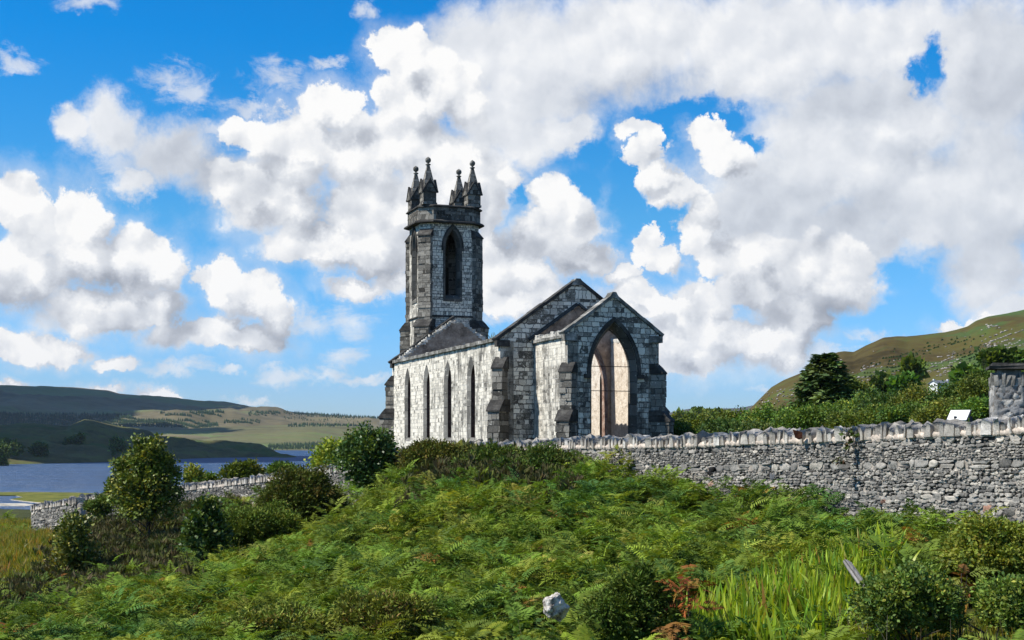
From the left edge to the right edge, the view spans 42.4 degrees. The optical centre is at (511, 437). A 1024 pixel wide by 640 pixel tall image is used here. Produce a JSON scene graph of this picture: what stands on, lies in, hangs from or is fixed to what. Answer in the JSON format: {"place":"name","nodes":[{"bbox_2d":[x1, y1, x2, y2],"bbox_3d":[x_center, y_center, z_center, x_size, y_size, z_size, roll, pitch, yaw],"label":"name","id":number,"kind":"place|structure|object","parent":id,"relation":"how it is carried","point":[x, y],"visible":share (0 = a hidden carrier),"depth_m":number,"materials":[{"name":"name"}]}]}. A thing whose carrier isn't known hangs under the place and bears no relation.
{"place":"outdoors","nodes":[
{"label":"outdoors","id":0,"kind":"place"},
{"bbox_2d":[0,444,12,465],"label":"lakeside tree","id":1,"kind":"object","parent":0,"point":[5,454],"visible":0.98,"depth_m":857.97,"materials":[{"name":"green plant"}]},
{"bbox_2d":[0,503,32,505],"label":"sandy shore","id":2,"kind":"structure","parent":0,"point":[13,504],"depth_m":356.50,"materials":[{"name":"beige sand"}]},
{"bbox_2d":[11,492,77,502],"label":"sandy shore","id":3,"kind":"structure","parent":0,"point":[29,501],"depth_m":372.93,"materials":[{"name":"beige sand"}]},
{"bbox_2d":[0,492,99,502],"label":"marshy shore","id":4,"kind":"structure","parent":0,"point":[40,497],"depth_m":407.48,"materials":[{"name":"green plant"}]},
{"bbox_2d":[0,419,292,463],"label":"hill","id":5,"kind":"structure","parent":0,"point":[94,447],"depth_m":1139.21,"materials":[{"name":"green plant"}]},
{"bbox_2d":[0,437,26,456],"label":"shore tree","id":6,"kind":"object","parent":5,"relation":"on","point":[16,448],"visible":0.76,"depth_m":927.48,"materials":[{"name":"green plant"}]},
{"bbox_2d":[26,440,49,456],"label":"shore tree","id":7,"kind":"object","parent":5,"relation":"on","point":[38,448],"visible":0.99,"depth_m":955.39,"materials":[{"name":"green plant"}]},
{"bbox_2d":[62,436,79,444],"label":"shore tree","id":8,"kind":"object","parent":5,"relation":"on","point":[69,440],"visible":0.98,"depth_m":1047.16,"materials":[{"name":"green plant"}]},
{"bbox_2d":[72,431,85,443],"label":"shore tree","id":9,"kind":"object","parent":5,"relation":"on","point":[82,439],"visible":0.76,"depth_m":1058.62,"materials":[{"name":"green plant"}]},
{"bbox_2d":[107,434,128,455],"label":"shore tree","id":10,"kind":"object","parent":5,"relation":"on","point":[116,444],"visible":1,"depth_m":1007.04,"materials":[{"name":"green plant"}]},
{"bbox_2d":[0,450,315,509],"bbox_3d":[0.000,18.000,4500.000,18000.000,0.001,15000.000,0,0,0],"label":"lake","id":11,"kind":"structure","parent":0,"point":[74,477],"depth_m":669.31,"materials":[{"name":"liquid"}]},
{"bbox_2d":[0,385,379,441],"bbox_3d":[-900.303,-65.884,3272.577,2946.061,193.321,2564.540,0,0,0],"label":"hill","id":12,"kind":"structure","parent":0,"point":[51,400],"depth_m":3054.05,"materials":[{"name":"green plant"}]},
{"bbox_2d":[0,409,378,449],"bbox_3d":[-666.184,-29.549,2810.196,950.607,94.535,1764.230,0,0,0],"label":"plantation forest","id":13,"kind":"object","parent":12,"relation":"on","point":[15,418],"visible":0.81,"depth_m":2674.67,"materials":[{"name":"green plant"}]},
{"bbox_2d":[177,425,377,449],"bbox_3d":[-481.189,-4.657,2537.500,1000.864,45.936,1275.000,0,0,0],"label":"lakeside moor","id":14,"kind":"structure","parent":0,"point":[267,435],"depth_m":2322.12,"materials":[{"name":"green plant"}]},
{"bbox_2d":[272,456,295,457],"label":"rocky shore","id":15,"kind":"structure","parent":0,"point":[282,456],"depth_m":1220.14,"materials":[{"name":"grey stone"}]},
{"bbox_2d":[0,477,1023,639],"bbox_3d":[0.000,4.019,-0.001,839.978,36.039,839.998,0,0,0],"label":"ground","id":16,"kind":"structure","parent":0,"point":[23,514],"depth_m":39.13,"materials":[{"name":"green plant"}]},
{"bbox_2d":[30,496,85,531],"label":"roadside wall","id":17,"kind":"structure","parent":16,"relation":"on","point":[45,513],"depth_m":77.23,"materials":[{"name":"grey stone"}]},
{"bbox_2d":[44,503,107,571],"bbox_3d":[-16.435,4.152,49.845,2.354,3.522,2.403,0,0,0],"label":"holly bush","id":18,"kind":"object","parent":16,"relation":"on","point":[74,531],"visible":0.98,"depth_m":49.44,"materials":[{"name":"green plant"}]},
{"bbox_2d":[80,492,114,519],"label":"gorse bush","id":19,"kind":"object","parent":16,"relation":"on","point":[95,506],"visible":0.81,"depth_m":69.64,"materials":[{"name":"green plant"}]},
{"bbox_2d":[99,476,119,520],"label":"willow bush","id":20,"kind":"object","parent":16,"relation":"on","point":[108,482],"visible":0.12,"depth_m":65.72,"materials":[{"name":"green plant"}]},
{"bbox_2d":[99,432,187,534],"bbox_3d":[-16.626,2.593,59.629,3.912,5.750,3.345,0,0,0],"label":"holly bush","id":21,"kind":"object","parent":16,"relation":"on","point":[147,487],"visible":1,"depth_m":59.43,"materials":[{"name":"green plant"}]},
{"bbox_2d":[180,462,206,484],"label":"rowan tree","id":22,"kind":"object","parent":16,"relation":"on","point":[193,472],"visible":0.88,"depth_m":81.63,"materials":[{"name":"green plant"}]},
{"bbox_2d":[174,491,235,562],"bbox_3d":[-10.288,3.569,43.988,1.975,3.604,2.224,0,0,0],"label":"holly bush","id":23,"kind":"object","parent":16,"relation":"on","point":[206,526],"visible":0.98,"depth_m":43.68,"materials":[{"name":"green plant"}]},
{"bbox_2d":[199,470,218,481],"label":"willow bush","id":24,"kind":"object","parent":16,"relation":"on","point":[211,476],"visible":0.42,"depth_m":83.73,"materials":[{"name":"green plant"}]},
{"bbox_2d":[210,457,267,479],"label":"willow bush","id":25,"kind":"object","parent":16,"relation":"on","point":[246,468],"visible":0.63,"depth_m":83.32,"materials":[{"name":"green plant"}]},
{"bbox_2d":[219,497,310,555],"bbox_3d":[-9.111,3.505,47.283,4.090,2.753,4.096,0,0,0],"label":"gorse bush","id":26,"kind":"object","parent":16,"relation":"on","point":[257,523],"visible":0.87,"depth_m":46.43,"materials":[{"name":"green plant"}]},
{"bbox_2d":[213,597,341,639],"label":"gorse bush","id":27,"kind":"object","parent":16,"relation":"on","point":[281,615],"visible":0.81,"depth_m":24.80,"materials":[{"name":"green plant"}]},
{"bbox_2d":[266,459,298,473],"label":"willow bush","id":28,"kind":"object","parent":16,"relation":"on","point":[273,466],"visible":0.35,"depth_m":81.72,"materials":[{"name":"green plant"}]},
{"bbox_2d":[235,460,350,531],"bbox_3d":[-8.710,2.747,53.166,4.541,3.773,5.383,0,0,0],"label":"gorse bush","id":29,"kind":"object","parent":16,"relation":"on","point":[302,490],"visible":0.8,"depth_m":51.78,"materials":[{"name":"green plant"}]},
{"bbox_2d":[0,438,587,626],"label":"heather","id":30,"kind":"object","parent":16,"relation":"on","point":[120,535],"visible":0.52,"depth_m":46.91,"materials":[{"name":"plant"}]},
{"bbox_2d":[304,428,366,468],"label":"birch tree","id":31,"kind":"object","parent":16,"relation":"on","point":[319,457],"visible":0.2,"depth_m":72.38,"materials":[{"name":"green plant"}]},
{"bbox_2d":[323,420,400,496],"bbox_3d":[-6.324,1.260,56.936,3.775,4.118,3.479,0,0,0],"label":"holly bush","id":32,"kind":"object","parent":16,"relation":"on","point":[373,451],"visible":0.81,"depth_m":56.13,"materials":[{"name":"green plant"}]},
{"bbox_2d":[318,586,446,639],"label":"gorse bush","id":33,"kind":"object","parent":16,"relation":"on","point":[371,613],"visible":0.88,"depth_m":24.09,"materials":[{"name":"green plant"}]},
{"bbox_2d":[393,436,473,471],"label":"gorse bush","id":34,"kind":"object","parent":16,"relation":"on","point":[423,448],"visible":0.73,"depth_m":48.50,"materials":[{"name":"green plant"}]},
{"bbox_2d":[451,441,522,465],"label":"gorse bush","id":35,"kind":"object","parent":16,"relation":"on","point":[485,451],"visible":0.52,"depth_m":47.06,"materials":[{"name":"green plant"}]},
{"bbox_2d":[0,444,1023,639],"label":"bracken","id":36,"kind":"object","parent":16,"relation":"on","point":[673,535],"visible":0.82,"depth_m":31.79,"materials":[{"name":"green plant"}]},
{"bbox_2d":[378,157,674,447],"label":"church ruin","id":37,"kind":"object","parent":16,"relation":"on","point":[576,357],"visible":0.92,"depth_m":76.80,"materials":[{"name":"stone"}]},
{"bbox_2d":[488,438,582,471],"bbox_3d":[0.870,0.919,44.319,3.431,1.881,3.292,0,0,0],"label":"gorse bush","id":38,"kind":"object","parent":16,"relation":"on","point":[542,453],"visible":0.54,"depth_m":43.76,"materials":[{"name":"green plant"}]},
{"bbox_2d":[79,414,1023,531],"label":"churchyard wall","id":39,"kind":"structure","parent":16,"relation":"on","point":[953,465],"depth_m":32.72,"materials":[{"name":"grey stone"}]},
{"bbox_2d":[793,430,801,439],"bbox_3d":[7.407,-0.089,34.245,0.263,0.261,0.090,0,0,0],"label":"rusty plate","id":40,"kind":"object","parent":39,"relation":"attached to","point":[798,435],"visible":1,"depth_m":34.21,"materials":[{"name":"metal"}]},
{"bbox_2d":[832,423,860,465],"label":"wall weed","id":41,"kind":"object","parent":39,"relation":"attached to","point":[850,439],"depth_m":32.53,"materials":[{"name":"green plant"}]},
{"bbox_2d":[543,592,569,621],"bbox_3d":[0.739,2.891,22.611,0.470,0.507,0.391,0,0,-44],"label":"boulder","id":42,"kind":"object","parent":16,"relation":"on","point":[556,606],"visible":1,"depth_m":22.46,"materials":[{"name":"stone"}]},
{"bbox_2d":[571,558,693,639],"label":"gorse bush","id":43,"kind":"object","parent":16,"relation":"on","point":[633,604],"visible":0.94,"depth_m":21.11,"materials":[{"name":"green plant"}]},
{"bbox_2d":[652,622,692,639],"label":"dead fern","id":44,"kind":"object","parent":16,"relation":"on","point":[669,630],"visible":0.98,"depth_m":20.02,"materials":[{"name":"plant"}]},
{"bbox_2d":[672,417,695,435],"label":"thicket bush","id":45,"kind":"object","parent":16,"relation":"on","point":[680,428],"visible":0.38,"depth_m":75.38,"materials":[{"name":"green plant"}]},
{"bbox_2d":[655,564,723,639],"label":"dead fern","id":46,"kind":"object","parent":16,"relation":"on","point":[688,606],"visible":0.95,"depth_m":21.10,"materials":[{"name":"brown plant"}]},
{"bbox_2d":[677,409,716,431],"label":"thicket bush","id":47,"kind":"object","parent":16,"relation":"on","point":[693,420],"visible":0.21,"depth_m":83.98,"materials":[{"name":"green plant"}]},
{"bbox_2d":[693,415,740,433],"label":"thicket bush","id":48,"kind":"object","parent":16,"relation":"on","point":[712,426],"visible":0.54,"depth_m":69.39,"materials":[{"name":"green plant"}]},
{"bbox_2d":[709,405,744,420],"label":"thicket bush","id":49,"kind":"object","parent":16,"relation":"on","point":[732,414],"visible":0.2,"depth_m":88.33,"materials":[{"name":"green plant"}]},
{"bbox_2d":[733,406,753,421],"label":"thicket bush","id":50,"kind":"object","parent":16,"relation":"on","point":[746,414],"visible":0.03,"depth_m":79.75,"materials":[{"name":"green plant"}]},
{"bbox_2d":[727,417,776,432],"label":"thicket bush","id":51,"kind":"object","parent":16,"relation":"on","point":[744,425],"visible":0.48,"depth_m":61.44,"materials":[{"name":"green plant"}]},
{"bbox_2d":[744,398,797,427],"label":"thicket bush","id":52,"kind":"object","parent":16,"relation":"on","point":[766,414],"visible":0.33,"depth_m":73.95,"materials":[{"name":"green plant"}]},
{"bbox_2d":[770,402,828,429],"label":"thicket bush","id":53,"kind":"object","parent":16,"relation":"on","point":[809,416],"visible":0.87,"depth_m":65.10,"materials":[{"name":"green plant"}]},
{"bbox_2d":[666,519,939,639],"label":"iris leaves","id":54,"kind":"object","parent":16,"relation":"on","point":[789,591],"visible":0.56,"depth_m":22.18,"materials":[{"name":"green plant"}]},
{"bbox_2d":[783,352,864,409],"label":"conifer tree","id":55,"kind":"object","parent":16,"relation":"on","point":[826,378],"visible":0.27,"depth_m":79.30,"materials":[{"name":"green plant"}]},
{"bbox_2d":[820,405,857,428],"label":"thicket bush","id":56,"kind":"object","parent":16,"relation":"on","point":[831,422],"visible":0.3,"depth_m":57.52,"materials":[{"name":"green plant"}]},
{"bbox_2d":[816,395,864,424],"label":"thicket bush","id":57,"kind":"object","parent":16,"relation":"on","point":[842,403],"visible":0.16,"depth_m":71.42,"materials":[{"name":"green plant"}]},
{"bbox_2d":[846,389,868,406],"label":"thicket bush","id":58,"kind":"object","parent":16,"relation":"on","point":[856,396],"visible":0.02,"depth_m":77.08,"materials":[{"name":"green plant"}]},
{"bbox_2d":[836,403,885,427],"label":"thicket bush","id":59,"kind":"object","parent":16,"relation":"on","point":[865,416],"visible":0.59,"depth_m":55.71,"materials":[{"name":"green plant"}]},
{"bbox_2d":[846,373,878,395],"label":"thicket bush","id":60,"kind":"object","parent":16,"relation":"on","point":[862,385],"visible":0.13,"depth_m":99.54,"materials":[{"name":"green plant"}]},
{"bbox_2d":[868,369,892,399],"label":"hillside tree","id":61,"kind":"object","parent":16,"relation":"on","point":[879,379],"visible":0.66,"depth_m":199.12,"materials":[{"name":"green plant"}]},
{"bbox_2d":[851,385,920,410],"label":"thicket bush","id":62,"kind":"object","parent":16,"relation":"on","point":[875,398],"visible":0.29,"depth_m":69.85,"materials":[{"name":"green plant"}]},
{"bbox_2d":[873,399,932,423],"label":"thicket bush","id":63,"kind":"object","parent":16,"relation":"on","point":[891,413],"visible":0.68,"depth_m":51.59,"materials":[{"name":"green plant"}]},
{"bbox_2d":[885,370,921,393],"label":"hillside tree","id":64,"kind":"object","parent":16,"relation":"on","point":[899,378],"visible":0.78,"depth_m":189.04,"materials":[{"name":"green plant"}]},
{"bbox_2d":[843,555,974,639],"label":"bog myrtle","id":65,"kind":"object","parent":16,"relation":"on","point":[916,596],"visible":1,"depth_m":19.58,"materials":[{"name":"green plant"}]},
{"bbox_2d":[882,379,937,421],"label":"thicket bush","id":66,"kind":"object","parent":16,"relation":"on","point":[906,395],"visible":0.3,"depth_m":66.01,"materials":[{"name":"green plant"}]},
{"bbox_2d":[897,351,930,380],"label":"hillside tree","id":67,"kind":"object","parent":16,"relation":"on","point":[911,363],"visible":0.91,"depth_m":258.70,"materials":[{"name":"green plant"}]},
{"bbox_2d":[904,397,961,424],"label":"thicket bush","id":68,"kind":"object","parent":16,"relation":"on","point":[932,412],"visible":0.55,"depth_m":47.62,"materials":[{"name":"green plant"}]},
{"bbox_2d":[921,375,965,405],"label":"thicket bush","id":69,"kind":"object","parent":16,"relation":"on","point":[948,390],"visible":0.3,"depth_m":61.59,"materials":[{"name":"green plant"}]},
{"bbox_2d":[947,410,972,421],"bbox_3d":[11.354,0.292,33.467,0.554,2.016,0.358,0,0,38],"label":"information board","id":70,"kind":"object","parent":16,"relation":"on","point":[963,415],"visible":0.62,"depth_m":33.44,"materials":[{"name":"white"}]},
{"bbox_2d":[948,361,981,383],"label":"hillside tree","id":71,"kind":"object","parent":16,"relation":"on","point":[960,369],"visible":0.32,"depth_m":159.12,"materials":[{"name":"green plant"}]},
{"bbox_2d":[945,394,988,421],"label":"thicket bush","id":72,"kind":"object","parent":16,"relation":"on","point":[978,406],"visible":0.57,"depth_m":45.50,"materials":[{"name":"green plant"}]},
{"bbox_2d":[951,371,989,403],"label":"thicket bush","id":73,"kind":"object","parent":16,"relation":"on","point":[971,386],"visible":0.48,"depth_m":59.19,"materials":[{"name":"green plant"}]},
{"bbox_2d":[949,564,1000,636],"bbox_3d":[7.005,2.821,20.694,1.168,1.674,0.719,0,0,0],"label":"dead fern","id":74,"kind":"object","parent":16,"relation":"on","point":[967,586],"visible":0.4,"depth_m":20.60,"materials":[{"name":"brown plant"}]},
{"bbox_2d":[932,509,1023,590],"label":"bog myrtle","id":75,"kind":"object","parent":16,"relation":"on","point":[976,540],"visible":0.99,"depth_m":22.47,"materials":[{"name":"green plant"}]},
{"bbox_2d":[980,358,989,372],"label":"hillside conifer","id":76,"kind":"object","parent":16,"relation":"on","point":[983,364],"visible":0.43,"depth_m":164.97,"materials":[{"name":"green plant"}]},
{"bbox_2d":[961,363,1021,386],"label":"thicket bush","id":77,"kind":"object","parent":16,"relation":"on","point":[984,372],"visible":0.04,"depth_m":71.70,"materials":[{"name":"green plant"}]},
{"bbox_2d":[961,571,1023,639],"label":"bog myrtle","id":78,"kind":"object","parent":16,"relation":"on","point":[999,598],"visible":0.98,"depth_m":19.24,"materials":[{"name":"green plant"}]},
{"bbox_2d":[973,342,1023,382],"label":"hillside tree","id":79,"kind":"object","parent":16,"relation":"on","point":[999,354],"visible":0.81,"depth_m":168.55,"materials":[{"name":"green plant"}]},
{"bbox_2d":[986,363,1023,416],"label":"stone pier","id":80,"kind":"structure","parent":16,"relation":"on","point":[1006,388],"depth_m":28.89,"materials":[{"name":"grey stone"}]},
{"bbox_2d":[0,0,1023,417],"label":"sky","id":81,"kind":"structure","parent":0,"point":[201,200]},
{"bbox_2d":[192,549,1009,639],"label":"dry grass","id":82,"kind":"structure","parent":0,"point":[806,619],"depth_m":19.59,"materials":[{"name":"beige plant"}]},
{"bbox_2d":[669,405,752,414],"bbox_3d":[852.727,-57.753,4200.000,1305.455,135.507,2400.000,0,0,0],"label":"distant ridge","id":83,"kind":"structure","parent":0,"point":[732,409],"depth_m":4316.44,"materials":[{"name":"green plant"}]},
{"bbox_2d":[843,559,864,586],"bbox_3d":[5.460,2.232,20.813,0.164,0.805,0.125,0,-43,-37],"label":"wooden post","id":84,"kind":"object","parent":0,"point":[853,572],"visible":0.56,"depth_m":20.85,"materials":[{"name":"grey wood"}]},
{"bbox_2d":[747,310,1023,413],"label":"hill","id":85,"kind":"structure","parent":0,"point":[866,356],"depth_m":483.67,"materials":[{"name":"green plant"}]},
{"bbox_2d":[760,324,1023,409],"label":"hillside rubble","id":86,"kind":"object","parent":85,"relation":"on","point":[861,370],"visible":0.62,"depth_m":447.74,"materials":[{"name":"grey stone"}]},
{"bbox_2d":[849,327,1008,377],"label":"hillside scrub","id":87,"kind":"object","parent":85,"relation":"on","point":[950,343],"visible":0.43,"depth_m":451.72,"materials":[{"name":"green plant"}]},
{"bbox_2d":[928,379,949,393],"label":"cottage","id":88,"kind":"structure","parent":85,"relation":"on","point":[933,381],"depth_m":329.09,"materials":[{"name":"paint"}]},
{"bbox_3d":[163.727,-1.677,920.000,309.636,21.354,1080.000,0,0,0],"label":"valley floor","id":89,"kind":"structure","parent":0,"visible":0},
{"bbox_2d":[671,407,686,420],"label":"valley tree","id":90,"kind":"object","parent":89,"relation":"on","point":[678,412],"visible":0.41,"depth_m":518.15,"materials":[{"name":"green plant"}]},
{"bbox_2d":[681,409,698,422],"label":"valley tree","id":91,"kind":"object","parent":89,"relation":"on","point":[690,412],"visible":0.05,"depth_m":499.79,"materials":[{"name":"green plant"}]},
{"bbox_2d":[688,406,708,413],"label":"valley tree","id":92,"kind":"object","parent":89,"relation":"on","point":[695,409],"visible":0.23,"depth_m":537.16,"materials":[{"name":"green plant"}]},
{"bbox_2d":[699,407,715,418],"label":"valley tree","id":93,"kind":"object","parent":89,"relation":"on","point":[709,410],"visible":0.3,"depth_m":528.79,"materials":[{"name":"green plant"}]},
{"bbox_2d":[712,406,730,419],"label":"valley tree","id":94,"kind":"object","parent":89,"relation":"on","point":[719,409],"visible":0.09,"depth_m":498.59,"materials":[{"name":"green plant"}]}
]}

